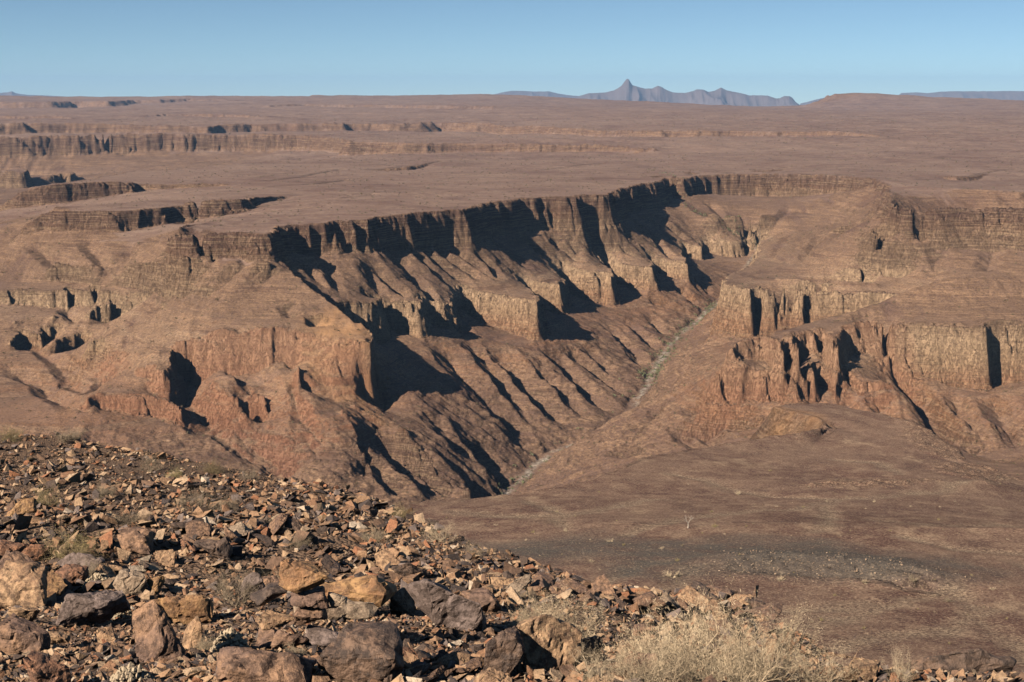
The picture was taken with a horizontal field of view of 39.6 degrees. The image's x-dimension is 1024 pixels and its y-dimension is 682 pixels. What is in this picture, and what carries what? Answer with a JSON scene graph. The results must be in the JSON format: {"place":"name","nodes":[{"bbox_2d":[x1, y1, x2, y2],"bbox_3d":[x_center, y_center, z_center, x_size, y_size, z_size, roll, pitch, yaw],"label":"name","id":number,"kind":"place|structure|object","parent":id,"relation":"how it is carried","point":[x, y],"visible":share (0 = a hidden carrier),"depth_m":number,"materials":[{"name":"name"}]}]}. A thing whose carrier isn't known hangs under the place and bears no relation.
{"place":"outdoors","nodes":[
{"label":"outdoors","id":0,"kind":"place"},
{"bbox_2d":[0,93,1023,676],"bbox_3d":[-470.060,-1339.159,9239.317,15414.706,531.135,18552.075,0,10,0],"label":"canyon terrain","id":1,"kind":"structure","parent":0,"point":[304,367],"depth_m":2110.66,"materials":[{"name":"stone"}]},
{"bbox_2d":[0,115,1023,496],"bbox_3d":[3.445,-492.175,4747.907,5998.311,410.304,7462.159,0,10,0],"label":"scrub","id":2,"kind":"object","parent":1,"relation":"on","point":[514,247],"visible":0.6,"depth_m":2909.11,"materials":[{"name":"plant"}]},
{"bbox_2d":[494,172,757,493],"bbox_3d":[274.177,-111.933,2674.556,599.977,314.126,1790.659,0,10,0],"label":"river bushes","id":3,"kind":"object","parent":1,"relation":"on","point":[643,373],"visible":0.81,"depth_m":2416.09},
{"bbox_2d":[448,435,1023,669],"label":"terrace stones","id":4,"kind":"object","parent":1,"relation":"on","point":[798,559],"visible":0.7,"depth_m":458.16,"materials":[{"name":"stone"}]},
{"bbox_2d":[0,434,1023,681],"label":"foreground slope","id":5,"kind":"structure","parent":0,"point":[138,470],"depth_m":16.71,"materials":[{"name":"stone"}]},
{"bbox_2d":[0,424,23,442],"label":"dry shrub","id":6,"kind":"object","parent":5,"relation":"on","point":[12,437],"visible":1,"depth_m":42.03,"materials":[{"name":"beige plant"}]},
{"bbox_2d":[5,497,36,515],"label":"rock","id":7,"kind":"object","parent":5,"relation":"on","point":[22,506],"visible":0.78,"depth_m":31.56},
{"bbox_2d":[7,606,39,621],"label":"rock","id":8,"kind":"object","parent":5,"relation":"on","point":[30,613],"visible":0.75,"depth_m":11.37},
{"bbox_2d":[0,560,48,609],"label":"rock","id":9,"kind":"object","parent":5,"relation":"on","point":[24,583],"visible":0.82,"depth_m":12.65,"materials":[{"name":"stone"}]},
{"bbox_2d":[0,551,48,571],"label":"rock","id":10,"kind":"object","parent":5,"relation":"on","point":[14,556],"visible":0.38,"depth_m":14.31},
{"bbox_2d":[0,613,50,654],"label":"rock","id":11,"kind":"object","parent":5,"relation":"on","point":[18,633],"visible":0.72,"depth_m":9.66,"materials":[{"name":"stone"}]},
{"bbox_2d":[0,540,52,560],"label":"rock","id":12,"kind":"object","parent":5,"relation":"on","point":[34,552],"visible":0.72,"depth_m":14.98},
{"bbox_2d":[17,483,64,509],"bbox_3d":[-11.016,3.643,33.419,1.064,0.708,1.349,-8,13,-39],"label":"dry shrub","id":13,"kind":"object","parent":5,"relation":"on","point":[43,502],"visible":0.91,"depth_m":33.43,"materials":[{"name":"beige plant"}]},
{"bbox_2d":[23,650,70,681],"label":"rock","id":14,"kind":"object","parent":5,"relation":"on","point":[41,667],"visible":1,"depth_m":6.83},
{"bbox_2d":[47,570,66,597],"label":"rock","id":15,"kind":"object","parent":5,"relation":"on","point":[57,584],"visible":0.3,"depth_m":13.37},
{"bbox_2d":[48,631,70,644],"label":"rock","id":16,"kind":"object","parent":5,"relation":"on","point":[59,637],"visible":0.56,"depth_m":10.35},
{"bbox_2d":[54,564,88,585],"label":"rock","id":17,"kind":"object","parent":5,"relation":"on","point":[71,573],"visible":0.46,"depth_m":13.85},
{"bbox_2d":[54,426,90,443],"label":"dry shrub","id":18,"kind":"object","parent":5,"relation":"on","point":[75,436],"visible":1,"depth_m":42.49,"materials":[{"name":"grey plant"}]},
{"bbox_2d":[37,523,110,564],"bbox_3d":[-4.620,2.105,15.088,0.774,0.520,0.733,8,12,37],"label":"dry shrub","id":19,"kind":"object","parent":5,"relation":"on","point":[81,549],"visible":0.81,"depth_m":15.08,"materials":[{"name":"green plant"}]},
{"bbox_2d":[55,552,105,569],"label":"rock","id":20,"kind":"object","parent":5,"relation":"on","point":[72,558],"visible":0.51,"depth_m":14.71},
{"bbox_2d":[55,590,130,625],"bbox_3d":[-3.324,2.122,11.325,0.527,0.300,0.332,8,10,-1],"label":"rock","id":21,"kind":"object","parent":5,"relation":"on","point":[101,607],"visible":1,"depth_m":11.21,"materials":[{"name":"stone"}]},
{"bbox_2d":[81,572,110,590],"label":"cushion plant","id":22,"kind":"object","parent":5,"relation":"on","point":[101,576],"visible":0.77,"depth_m":13.82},
{"bbox_2d":[94,563,115,576],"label":"rock","id":23,"kind":"object","parent":5,"relation":"on","point":[105,568],"visible":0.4,"depth_m":14.14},
{"bbox_2d":[96,626,117,642],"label":"rock","id":24,"kind":"object","parent":5,"relation":"on","point":[107,634],"visible":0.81,"depth_m":10.15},
{"bbox_2d":[95,481,124,498],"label":"dry shrub","id":25,"kind":"object","parent":5,"relation":"on","point":[109,492],"visible":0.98,"depth_m":34.97,"materials":[{"name":"grey plant"}]},
{"bbox_2d":[108,505,143,525],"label":"dry shrub","id":26,"kind":"object","parent":5,"relation":"on","point":[124,517],"visible":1,"depth_m":17.05,"materials":[{"name":"grey plant"}]},
{"bbox_2d":[113,569,146,594],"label":"rock","id":27,"kind":"object","parent":5,"relation":"on","point":[127,581],"visible":0.9,"depth_m":13.47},
{"bbox_2d":[109,662,155,681],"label":"cushion plant","id":28,"kind":"object","parent":5,"relation":"on","point":[129,672],"visible":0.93,"depth_m":6.93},
{"bbox_2d":[117,527,155,554],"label":"rock","id":29,"kind":"object","parent":5,"relation":"on","point":[137,540],"visible":1,"depth_m":15.64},
{"bbox_2d":[140,451,162,473],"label":"dry shrub","id":30,"kind":"object","parent":5,"relation":"on","point":[153,465],"visible":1,"depth_m":39.60,"materials":[{"name":"grey plant"}]},
{"bbox_2d":[146,576,164,593],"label":"rock","id":31,"kind":"object","parent":5,"relation":"on","point":[155,584],"visible":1,"depth_m":13.54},
{"bbox_2d":[132,599,185,663],"bbox_3d":[-2.175,1.808,8.574,0.326,0.417,0.159,-32,8,5],"label":"rock","id":32,"kind":"object","parent":5,"relation":"on","point":[156,639],"visible":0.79,"depth_m":8.54,"materials":[{"name":"stone"}]},
{"bbox_2d":[155,549,175,566],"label":"rock","id":33,"kind":"object","parent":5,"relation":"on","point":[166,558],"visible":1,"depth_m":15.24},
{"bbox_2d":[154,594,213,624],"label":"rock","id":34,"kind":"object","parent":5,"relation":"on","point":[186,609],"visible":0.92,"depth_m":11.57,"materials":[{"name":"stone"}]},
{"bbox_2d":[180,539,202,550],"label":"rock","id":35,"kind":"object","parent":5,"relation":"on","point":[191,547],"visible":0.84,"depth_m":15.72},
{"bbox_2d":[182,615,202,650],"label":"rock","id":36,"kind":"object","parent":5,"relation":"on","point":[193,631],"visible":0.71,"depth_m":9.42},
{"bbox_2d":[172,482,216,510],"bbox_3d":[-7.489,3.647,33.362,1.096,0.751,1.051,-1,10,-3],"label":"dry shrub","id":37,"kind":"object","parent":5,"relation":"on","point":[191,504],"visible":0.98,"depth_m":33.38,"materials":[{"name":"grey plant"}]},
{"bbox_2d":[185,520,211,538],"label":"rock","id":38,"kind":"object","parent":5,"relation":"on","point":[192,527],"visible":0.84,"depth_m":16.46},
{"bbox_2d":[192,632,218,650],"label":"dry shrub","id":39,"kind":"object","parent":5,"relation":"on","point":[204,645],"visible":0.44,"depth_m":9.27,"materials":[{"name":"plant"}]},
{"bbox_2d":[198,458,226,473],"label":"dry shrub","id":40,"kind":"object","parent":5,"relation":"on","point":[212,471],"visible":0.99,"depth_m":40.30,"materials":[{"name":"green plant"}]},
{"bbox_2d":[193,539,232,559],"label":"rock","id":41,"kind":"object","parent":5,"relation":"on","point":[222,548],"visible":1,"depth_m":15.50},
{"bbox_2d":[203,493,241,512],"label":"dry shrub","id":42,"kind":"object","parent":5,"relation":"on","point":[231,505],"visible":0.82,"depth_m":33.02,"materials":[{"name":"grey plant"}]},
{"bbox_2d":[197,558,261,608],"bbox_3d":[-2.534,2.189,12.866,0.532,0.513,0.555,-7,12,-33],"label":"dry shrub","id":43,"kind":"object","parent":5,"relation":"on","point":[227,597],"visible":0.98,"depth_m":12.87,"materials":[{"name":"grey plant"}]},
{"bbox_2d":[210,627,249,652],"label":"cushion plant","id":44,"kind":"object","parent":5,"relation":"on","point":[228,637],"visible":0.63,"depth_m":9.04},
{"bbox_2d":[221,522,253,536],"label":"rock","id":45,"kind":"object","parent":5,"relation":"on","point":[239,529],"visible":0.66,"depth_m":16.59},
{"bbox_2d":[239,572,264,601],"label":"rock","id":46,"kind":"object","parent":5,"relation":"on","point":[258,581],"visible":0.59,"depth_m":13.02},
{"bbox_2d":[216,646,316,681],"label":"rock","id":47,"kind":"object","parent":5,"relation":"on","point":[240,664],"visible":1,"depth_m":6.73,"materials":[{"name":"stone"}]},
{"bbox_2d":[261,575,279,584],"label":"rock","id":48,"kind":"object","parent":5,"relation":"on","point":[270,579],"visible":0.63,"depth_m":14.04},
{"bbox_2d":[268,513,287,534],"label":"rock","id":49,"kind":"object","parent":5,"relation":"on","point":[276,524],"visible":0.7,"depth_m":16.91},
{"bbox_2d":[255,627,308,648],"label":"rock","id":50,"kind":"object","parent":5,"relation":"on","point":[272,638],"visible":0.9,"depth_m":9.87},
{"bbox_2d":[255,609,293,629],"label":"cairn stone","id":51,"kind":"object","parent":50,"relation":"on","point":[268,619],"visible":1,"depth_m":9.88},
{"bbox_2d":[249,582,287,605],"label":"cairn stone","id":52,"kind":"object","parent":51,"relation":"on","point":[268,592],"visible":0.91,"depth_m":9.84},
{"bbox_2d":[284,515,301,529],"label":"rock","id":53,"kind":"object","parent":5,"relation":"on","point":[291,522],"visible":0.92,"depth_m":16.99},
{"bbox_2d":[282,531,313,549],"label":"dry shrub","id":54,"kind":"object","parent":5,"relation":"on","point":[297,544],"visible":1,"depth_m":16.34,"materials":[{"name":"grey plant"}]},
{"bbox_2d":[304,624,338,646],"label":"rock","id":55,"kind":"object","parent":5,"relation":"on","point":[320,636],"visible":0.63,"depth_m":9.89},
{"bbox_2d":[292,606,327,625],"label":"cairn stone","id":56,"kind":"object","parent":55,"relation":"on","point":[303,615],"visible":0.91,"depth_m":9.86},
{"bbox_2d":[290,585,328,608],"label":"cairn stone","id":57,"kind":"object","parent":56,"relation":"on","point":[315,597],"visible":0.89,"depth_m":9.81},
{"bbox_2d":[278,558,327,593],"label":"cairn stone","id":58,"kind":"object","parent":57,"relation":"on","point":[296,576],"visible":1,"depth_m":9.74,"materials":[{"name":"stone"}]},
{"bbox_2d":[327,592,347,606],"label":"cairn stone","id":59,"kind":"object","parent":57,"relation":"on","point":[334,599],"visible":1,"depth_m":9.86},
{"bbox_2d":[321,554,335,572],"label":"rock","id":60,"kind":"object","parent":5,"relation":"on","point":[327,561],"visible":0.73,"depth_m":15.41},
{"bbox_2d":[328,561,341,574],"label":"rock","id":61,"kind":"object","parent":5,"relation":"on","point":[335,568],"visible":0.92,"depth_m":15.25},
{"bbox_2d":[293,599,377,621],"bbox_3d":[-1.462,2.228,11.758,0.708,0.190,0.300,0,10,0],"label":"rock","id":62,"kind":"object","parent":5,"relation":"on","point":[349,609],"visible":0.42,"depth_m":11.70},
{"bbox_2d":[290,575,396,606],"bbox_3d":[-1.495,2.253,12.524,0.959,0.447,0.397,0,10,-3],"label":"rock","id":63,"kind":"object","parent":5,"relation":"on","point":[377,591],"visible":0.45,"depth_m":12.38,"materials":[{"name":"stone"}]},
{"bbox_2d":[317,621,405,681],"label":"rock","id":64,"kind":"object","parent":5,"relation":"on","point":[363,651],"visible":0.97,"depth_m":6.83,"materials":[{"name":"stone"}]},
{"bbox_2d":[355,517,393,542],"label":"dry shrub","id":65,"kind":"object","parent":5,"relation":"on","point":[378,538],"visible":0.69,"depth_m":27.99,"materials":[{"name":"plant"}]},
{"bbox_2d":[374,548,399,569],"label":"rock","id":66,"kind":"object","parent":5,"relation":"on","point":[384,558],"visible":0.55,"depth_m":15.71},
{"bbox_2d":[389,586,414,616],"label":"rock","id":67,"kind":"object","parent":5,"relation":"on","point":[402,601],"visible":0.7,"depth_m":12.73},
{"bbox_2d":[387,498,416,519],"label":"dry shrub","id":68,"kind":"object","parent":5,"relation":"on","point":[400,514],"visible":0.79,"depth_m":33.61,"materials":[{"name":"beige plant"}]},
{"bbox_2d":[392,563,430,577],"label":"rock","id":69,"kind":"object","parent":5,"relation":"on","point":[406,569],"visible":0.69,"depth_m":15.19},
{"bbox_2d":[411,662,432,675],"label":"rock","id":70,"kind":"object","parent":5,"relation":"on","point":[424,668],"visible":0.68,"depth_m":6.97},
{"bbox_2d":[410,519,457,542],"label":"dry shrub","id":71,"kind":"object","parent":5,"relation":"on","point":[436,538],"visible":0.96,"depth_m":29.00,"materials":[{"name":"plant"}]},
{"bbox_2d":[424,665,443,681],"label":"rock","id":72,"kind":"object","parent":5,"relation":"on","point":[439,671],"visible":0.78,"depth_m":6.92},
{"bbox_2d":[405,578,485,632],"bbox_3d":[-0.527,2.122,11.341,0.721,0.410,0.367,24,9,-4],"label":"rock","id":73,"kind":"object","parent":5,"relation":"on","point":[438,604],"visible":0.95,"depth_m":11.26,"materials":[{"name":"stone"}]},
{"bbox_2d":[436,651,457,666],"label":"rock","id":74,"kind":"object","parent":5,"relation":"on","point":[444,660],"visible":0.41,"depth_m":7.26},
{"bbox_2d":[452,652,470,664],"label":"rock","id":75,"kind":"object","parent":5,"relation":"on","point":[462,657],"visible":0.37,"depth_m":7.23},
{"bbox_2d":[451,657,482,675],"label":"rock","id":76,"kind":"object","parent":5,"relation":"on","point":[476,662],"visible":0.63,"depth_m":7.05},
{"bbox_2d":[461,587,502,612],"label":"rock","id":77,"kind":"object","parent":5,"relation":"on","point":[486,599],"visible":0.87,"depth_m":13.20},
{"bbox_2d":[473,667,512,681],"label":"rock","id":78,"kind":"object","parent":5,"relation":"on","point":[489,674],"visible":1,"depth_m":6.53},
{"bbox_2d":[488,574,514,588],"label":"rock","id":79,"kind":"object","parent":5,"relation":"on","point":[497,582],"visible":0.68,"depth_m":14.78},
{"bbox_2d":[483,626,524,673],"bbox_3d":[-0.040,1.520,6.945,0.210,0.243,0.161,0,10,0],"label":"rock","id":80,"kind":"object","parent":5,"relation":"on","point":[504,650],"visible":0.84,"depth_m":6.88,"materials":[{"name":"stone"}]},
{"bbox_2d":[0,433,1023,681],"bbox_3d":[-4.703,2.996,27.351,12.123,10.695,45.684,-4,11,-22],"label":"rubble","id":81,"kind":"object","parent":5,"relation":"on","point":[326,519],"visible":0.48,"depth_m":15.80,"materials":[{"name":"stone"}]},
{"bbox_2d":[503,574,533,592],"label":"rock","id":82,"kind":"object","parent":5,"relation":"on","point":[524,581],"visible":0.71,"depth_m":14.70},
{"bbox_2d":[505,586,567,623],"bbox_3d":[0.224,2.244,11.762,0.580,0.377,0.516,6,12,31],"label":"dry shrub","id":83,"kind":"object","parent":5,"relation":"on","point":[536,613],"visible":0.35,"depth_m":11.77,"materials":[{"name":"plant"}]},
{"bbox_2d":[531,571,555,589],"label":"rock","id":84,"kind":"object","parent":5,"relation":"on","point":[549,578],"visible":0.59,"depth_m":14.97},
{"bbox_2d":[516,614,581,670],"bbox_3d":[0.166,1.499,7.127,0.350,0.323,0.214,-4,11,-23],"label":"rock","id":85,"kind":"object","parent":5,"relation":"on","point":[546,649],"visible":0.8,"depth_m":7.04,"materials":[{"name":"stone"}]},
{"bbox_2d":[509,570,614,649],"bbox_3d":[0.361,2.030,10.738,0.818,0.695,0.775,-6,11,-29],"label":"dry shrub","id":86,"kind":"object","parent":5,"relation":"on","point":[545,611],"visible":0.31,"depth_m":10.73,"materials":[{"name":"plant"}]},
{"bbox_2d":[549,577,587,595],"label":"rock","id":87,"kind":"object","parent":5,"relation":"on","point":[576,586],"visible":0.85,"depth_m":14.62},
{"bbox_2d":[579,636,601,663],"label":"rock","id":88,"kind":"object","parent":5,"relation":"on","point":[590,643],"visible":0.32,"depth_m":7.27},
{"bbox_2d":[557,631,636,680],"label":"dry shrub","id":89,"kind":"object","parent":5,"relation":"on","point":[595,668],"visible":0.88,"depth_m":6.75,"materials":[{"name":"plant"}]},
{"bbox_2d":[591,574,614,594],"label":"rock","id":90,"kind":"object","parent":5,"relation":"on","point":[601,584],"visible":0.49,"depth_m":15.10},
{"bbox_2d":[586,617,692,681],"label":"dry shrub","id":91,"kind":"object","parent":5,"relation":"on","point":[626,665],"visible":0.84,"depth_m":6.69,"materials":[{"name":"plant"}]},
{"bbox_2d":[623,651,657,671],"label":"rock","id":92,"kind":"object","parent":5,"relation":"on","point":[642,661],"visible":0.33,"depth_m":7.00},
{"bbox_2d":[632,623,659,635],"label":"rock","id":93,"kind":"object","parent":5,"relation":"on","point":[642,629],"visible":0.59,"depth_m":12.61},
{"bbox_2d":[632,591,665,610],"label":"rock","id":94,"kind":"object","parent":5,"relation":"on","point":[643,597],"visible":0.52,"depth_m":14.55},
{"bbox_2d":[614,618,688,657],"bbox_3d":[0.964,2.086,9.667,0.591,0.433,0.560,5,11,25],"label":"dry shrub","id":95,"kind":"object","parent":5,"relation":"on","point":[633,647],"visible":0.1,"depth_m":9.73,"materials":[{"name":"plant"}]},
{"bbox_2d":[606,637,710,681],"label":"dry shrub","id":96,"kind":"object","parent":5,"relation":"on","point":[666,676],"visible":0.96,"depth_m":6.57,"materials":[{"name":"plant"}]},
{"bbox_2d":[660,591,680,609],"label":"rock","id":97,"kind":"object","parent":5,"relation":"on","point":[668,598],"visible":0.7,"depth_m":14.99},
{"bbox_2d":[588,573,767,681],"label":"dry shrub","id":98,"kind":"object","parent":5,"relation":"on","point":[698,647],"visible":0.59,"depth_m":7.04,"materials":[{"name":"plant"}]},
{"bbox_2d":[677,585,709,603],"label":"rock","id":99,"kind":"object","parent":5,"relation":"on","point":[687,589],"visible":0.52,"depth_m":15.41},
{"bbox_2d":[697,599,726,615],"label":"rock","id":100,"kind":"object","parent":5,"relation":"on","point":[715,604],"visible":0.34,"depth_m":15.23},
{"bbox_2d":[706,585,734,599],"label":"outcrop slab","id":101,"kind":"structure","parent":5,"relation":"on","point":[723,589],"depth_m":16.97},
{"bbox_2d":[727,594,751,606],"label":"rock","id":102,"kind":"object","parent":5,"relation":"on","point":[741,601],"visible":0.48,"depth_m":16.31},
{"bbox_2d":[666,579,822,681],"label":"dry shrub","id":103,"kind":"object","parent":5,"relation":"on","point":[752,627],"visible":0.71,"depth_m":6.97,"materials":[{"name":"plant"}]},
{"bbox_2d":[678,611,822,681],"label":"dry shrub","id":104,"kind":"object","parent":5,"relation":"on","point":[753,670],"visible":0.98,"depth_m":6.66,"materials":[{"name":"plant"}]},
{"bbox_2d":[744,597,765,607],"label":"outcrop slab","id":105,"kind":"structure","parent":5,"relation":"on","point":[754,601],"depth_m":16.20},
{"bbox_2d":[742,603,783,619],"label":"rock","id":106,"kind":"object","parent":5,"relation":"on","point":[775,607],"visible":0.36,"depth_m":15.52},
{"bbox_2d":[752,620,777,632],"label":"rock","id":107,"kind":"object","parent":5,"relation":"on","point":[771,623],"visible":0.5,"depth_m":14.56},
{"bbox_2d":[764,594,812,664],"bbox_3d":[1.438,1.517,7.363,0.388,0.491,0.229,-4,11,-23],"label":"dry shrub","id":108,"kind":"object","parent":5,"relation":"on","point":[791,648],"visible":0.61,"depth_m":7.36,"materials":[{"name":"plant"}]},
{"bbox_2d":[775,633,862,681],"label":"dry shrub","id":109,"kind":"object","parent":5,"relation":"on","point":[805,676],"visible":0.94,"depth_m":6.79,"materials":[{"name":"plant"}]},
{"bbox_2d":[820,649,880,681],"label":"rock","id":110,"kind":"object","parent":5,"relation":"on","point":[868,667],"visible":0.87,"depth_m":6.87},
{"bbox_2d":[880,639,920,681],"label":"dry shrub","id":111,"kind":"object","parent":5,"relation":"on","point":[899,672],"visible":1,"depth_m":6.82,"materials":[{"name":"plant"}]},
{"bbox_2d":[897,649,1016,672],"bbox_3d":[2.501,1.991,8.154,0.715,0.522,0.359,4,11,21],"label":"rock","id":112,"kind":"object","parent":5,"relation":"on","point":[978,660],"visible":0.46,"depth_m":8.04,"materials":[{"name":"stone"}]},
{"bbox_2d":[0,0,1023,104],"label":"sky","id":113,"kind":"structure","parent":0,"point":[804,51],"materials":[{"name":"blue"}]},
{"bbox_2d":[495,91,577,97],"bbox_3d":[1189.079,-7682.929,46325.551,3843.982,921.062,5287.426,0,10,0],"label":"distant ridge","id":114,"kind":"structure","parent":0,"point":[542,93],"depth_m":45990.82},
{"bbox_2d":[574,79,798,105],"bbox_3d":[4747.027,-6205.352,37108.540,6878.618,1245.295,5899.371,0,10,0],"label":"mountain range","id":115,"kind":"structure","parent":0,"point":[627,90],"depth_m":36742.71,"materials":[{"name":"stone"}]},
{"bbox_2d":[800,91,1023,104],"bbox_3d":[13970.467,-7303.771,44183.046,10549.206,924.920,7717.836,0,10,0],"label":"distant mesa","id":116,"kind":"structure","parent":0,"point":[1008,95],"depth_m":43758.04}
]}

